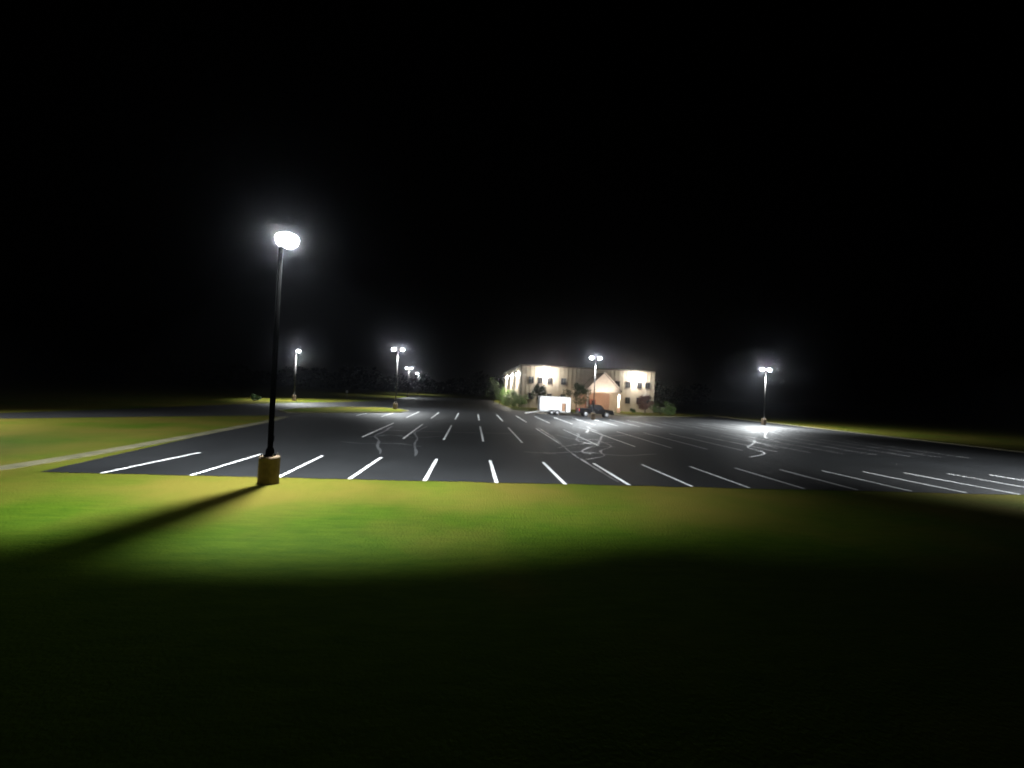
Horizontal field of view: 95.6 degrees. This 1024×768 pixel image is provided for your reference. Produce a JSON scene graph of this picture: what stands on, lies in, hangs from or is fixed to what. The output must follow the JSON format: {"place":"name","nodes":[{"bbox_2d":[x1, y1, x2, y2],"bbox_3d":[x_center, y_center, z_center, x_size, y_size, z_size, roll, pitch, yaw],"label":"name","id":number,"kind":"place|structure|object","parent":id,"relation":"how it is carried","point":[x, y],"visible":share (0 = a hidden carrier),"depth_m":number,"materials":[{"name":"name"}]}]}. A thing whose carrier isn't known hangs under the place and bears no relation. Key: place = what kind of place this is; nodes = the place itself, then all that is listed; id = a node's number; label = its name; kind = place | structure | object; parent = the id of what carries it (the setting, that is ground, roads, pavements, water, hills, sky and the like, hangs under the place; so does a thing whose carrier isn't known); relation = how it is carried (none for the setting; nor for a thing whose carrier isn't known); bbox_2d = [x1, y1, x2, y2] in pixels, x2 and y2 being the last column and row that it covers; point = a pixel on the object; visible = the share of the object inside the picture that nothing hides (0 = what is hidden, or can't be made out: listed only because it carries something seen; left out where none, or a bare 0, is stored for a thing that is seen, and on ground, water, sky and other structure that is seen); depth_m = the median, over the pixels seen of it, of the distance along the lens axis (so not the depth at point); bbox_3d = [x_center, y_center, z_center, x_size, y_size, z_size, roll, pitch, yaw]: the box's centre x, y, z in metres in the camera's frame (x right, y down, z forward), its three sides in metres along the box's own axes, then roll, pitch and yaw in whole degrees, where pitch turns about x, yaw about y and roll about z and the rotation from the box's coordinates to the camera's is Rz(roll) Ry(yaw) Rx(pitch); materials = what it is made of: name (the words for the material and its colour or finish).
{"place":"outdoors","nodes":[
{"label":"outdoors","id":0,"kind":"place"},
{"bbox_2d":[0,416,286,469],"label":"pavement","id":1,"kind":"structure","parent":0,"point":[54,459],"depth_m":22.36,"materials":[{"name":"concrete"}]},
{"bbox_2d":[0,401,375,418],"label":"driveway","id":2,"kind":"structure","parent":0,"point":[236,410],"depth_m":47.29,"materials":[{"name":"grey asphalt"}]},
{"bbox_2d":[281,407,405,411],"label":"grass island","id":3,"kind":"structure","parent":0,"point":[350,409],"depth_m":61.79,"materials":[{"name":"green plant"}]},
{"bbox_2d":[392,348,403,408],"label":"lamp post","id":4,"kind":"object","parent":3,"relation":"on","point":[395,404],"visible":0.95,"depth_m":68.79,"materials":[{"name":"metal"}]},
{"bbox_2d":[0,367,1023,767],"bbox_3d":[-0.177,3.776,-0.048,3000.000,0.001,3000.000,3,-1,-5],"label":"ground","id":5,"kind":"structure","parent":0,"point":[174,621],"depth_m":7.90,"materials":[{"name":"green plant"}]},
{"bbox_2d":[251,394,260,400],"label":"shrub","id":6,"kind":"object","parent":5,"relation":"on","point":[253,396],"visible":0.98,"depth_m":75.29,"materials":[{"name":"green plant"}]},
{"bbox_2d":[257,232,298,484],"bbox_3d":[-8.553,-1.036,17.043,0.820,9.255,1.165,3,-1,-5],"label":"lamp post","id":7,"kind":"object","parent":5,"relation":"on","point":[269,467],"visible":1,"depth_m":16.74,"materials":[{"name":"metal"}]},
{"bbox_2d":[292,350,299,400],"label":"lamp post","id":8,"kind":"object","parent":5,"relation":"on","point":[293,397],"visible":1,"depth_m":83.79,"materials":[{"name":"metal"}]},
{"bbox_2d":[108,356,711,404],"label":"distant wood","id":9,"kind":"object","parent":5,"relation":"on","point":[133,370],"visible":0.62,"depth_m":255.37,"materials":[{"name":"green plant"}]},
{"bbox_2d":[485,377,499,402],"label":"shrub","id":10,"kind":"object","parent":5,"relation":"on","point":[493,383],"visible":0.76,"depth_m":121.55,"materials":[{"name":"green plant"}]},
{"bbox_2d":[494,383,506,403],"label":"shrub","id":11,"kind":"object","parent":5,"relation":"on","point":[496,388],"visible":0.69,"depth_m":115.55,"materials":[{"name":"green plant"}]},
{"bbox_2d":[497,387,513,404],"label":"shrub","id":12,"kind":"object","parent":5,"relation":"on","point":[503,395],"visible":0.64,"depth_m":109.82,"materials":[{"name":"green plant"}]},
{"bbox_2d":[504,391,517,405],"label":"shrub","id":13,"kind":"object","parent":5,"relation":"on","point":[514,393],"visible":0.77,"depth_m":105.74,"materials":[{"name":"green plant"}]},
{"bbox_2d":[511,394,528,406],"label":"shrub","id":14,"kind":"object","parent":5,"relation":"on","point":[521,400],"visible":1,"depth_m":101.87,"materials":[{"name":"green plant"}]},
{"bbox_2d":[41,396,1023,494],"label":"parking lot","id":15,"kind":"structure","parent":5,"relation":"on","point":[423,438],"depth_m":29.05,"materials":[{"name":"grey asphalt"}]},
{"bbox_2d":[278,407,407,412],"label":"kerb","id":16,"kind":"structure","parent":15,"relation":"on","point":[340,412],"depth_m":56.70,"materials":[{"name":"concrete"}]},
{"bbox_2d":[524,396,574,414],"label":"cargo trailer","id":17,"kind":"object","parent":15,"relation":"on","point":[552,405],"visible":1,"depth_m":76.13,"materials":[{"name":"white paint"}]},
{"bbox_2d":[575,404,613,417],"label":"pickup truck","id":18,"kind":"object","parent":15,"relation":"on","point":[598,409],"visible":1,"depth_m":74.34,"materials":[{"name":"black paint"}]},
{"bbox_2d":[590,356,601,419],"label":"lamp post","id":19,"kind":"object","parent":15,"relation":"on","point":[593,415],"visible":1,"depth_m":67.28,"materials":[{"name":"metal"}]},
{"bbox_2d":[760,368,771,424],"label":"lamp post","id":20,"kind":"object","parent":15,"relation":"on","point":[763,421],"visible":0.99,"depth_m":75.01,"materials":[{"name":"metal"}]},
{"bbox_2d":[545,412,1023,452],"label":"kerb","id":21,"kind":"structure","parent":15,"relation":"on","point":[828,429],"depth_m":66.19,"materials":[{"name":"concrete"}]},
{"bbox_2d":[531,383,546,400],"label":"tree","id":22,"kind":"object","parent":5,"relation":"on","point":[539,389],"visible":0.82,"depth_m":97.41,"materials":[{"name":"green plant"}]},
{"bbox_2d":[560,382,591,411],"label":"tree","id":23,"kind":"object","parent":5,"relation":"on","point":[582,389],"visible":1,"depth_m":92.90,"materials":[{"name":"green plant"}]},
{"bbox_2d":[504,364,655,412],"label":"office building","id":24,"kind":"structure","parent":5,"relation":"on","point":[619,390],"depth_m":104.70,"materials":[{"name":"beige paint"}]},
{"bbox_2d":[529,377,533,382],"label":"window","id":25,"kind":"structure","parent":24,"relation":"in","point":[531,379],"depth_m":103.66,"materials":[{"name":"grey glass"}]},
{"bbox_2d":[538,377,542,383],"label":"window","id":26,"kind":"structure","parent":24,"relation":"in","point":[540,379],"depth_m":103.83,"materials":[{"name":"grey glass"}]},
{"bbox_2d":[547,377,552,383],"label":"window","id":27,"kind":"structure","parent":24,"relation":"in","point":[549,380],"depth_m":104.01,"materials":[{"name":"grey glass"}]},
{"bbox_2d":[561,378,565,384],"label":"window","id":28,"kind":"structure","parent":24,"relation":"in","point":[563,380],"depth_m":104.26,"materials":[{"name":"grey glass"}]},
{"bbox_2d":[625,397,629,403],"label":"window","id":29,"kind":"structure","parent":24,"relation":"in","point":[627,399],"depth_m":105.49,"materials":[{"name":"grey glass"}]},
{"bbox_2d":[626,381,630,387],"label":"window","id":30,"kind":"structure","parent":24,"relation":"in","point":[628,384],"depth_m":105.57,"materials":[{"name":"grey glass"}]},
{"bbox_2d":[637,382,641,388],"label":"window","id":31,"kind":"structure","parent":24,"relation":"in","point":[639,384],"depth_m":105.78,"materials":[{"name":"grey glass"}]},
{"bbox_2d":[645,382,649,388],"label":"window","id":32,"kind":"structure","parent":24,"relation":"in","point":[647,384],"depth_m":105.93,"materials":[{"name":"grey glass"}]},
{"bbox_2d":[637,394,654,413],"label":"tree","id":33,"kind":"object","parent":5,"relation":"on","point":[642,405],"visible":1,"depth_m":96.21,"materials":[{"name":"brown plant"}]},
{"bbox_2d":[649,401,674,415],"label":"shrub","id":34,"kind":"object","parent":5,"relation":"on","point":[659,409],"visible":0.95,"depth_m":94.70,"materials":[{"name":"green plant"}]},
{"bbox_2d":[664,405,675,415],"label":"shrub","id":35,"kind":"object","parent":5,"relation":"on","point":[670,409],"visible":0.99,"depth_m":93.52,"materials":[{"name":"green plant"}]},
{"bbox_2d":[0,0,1023,414],"label":"sky","id":36,"kind":"structure","parent":0,"point":[827,196],"materials":[{"name":"black"}]}
]}

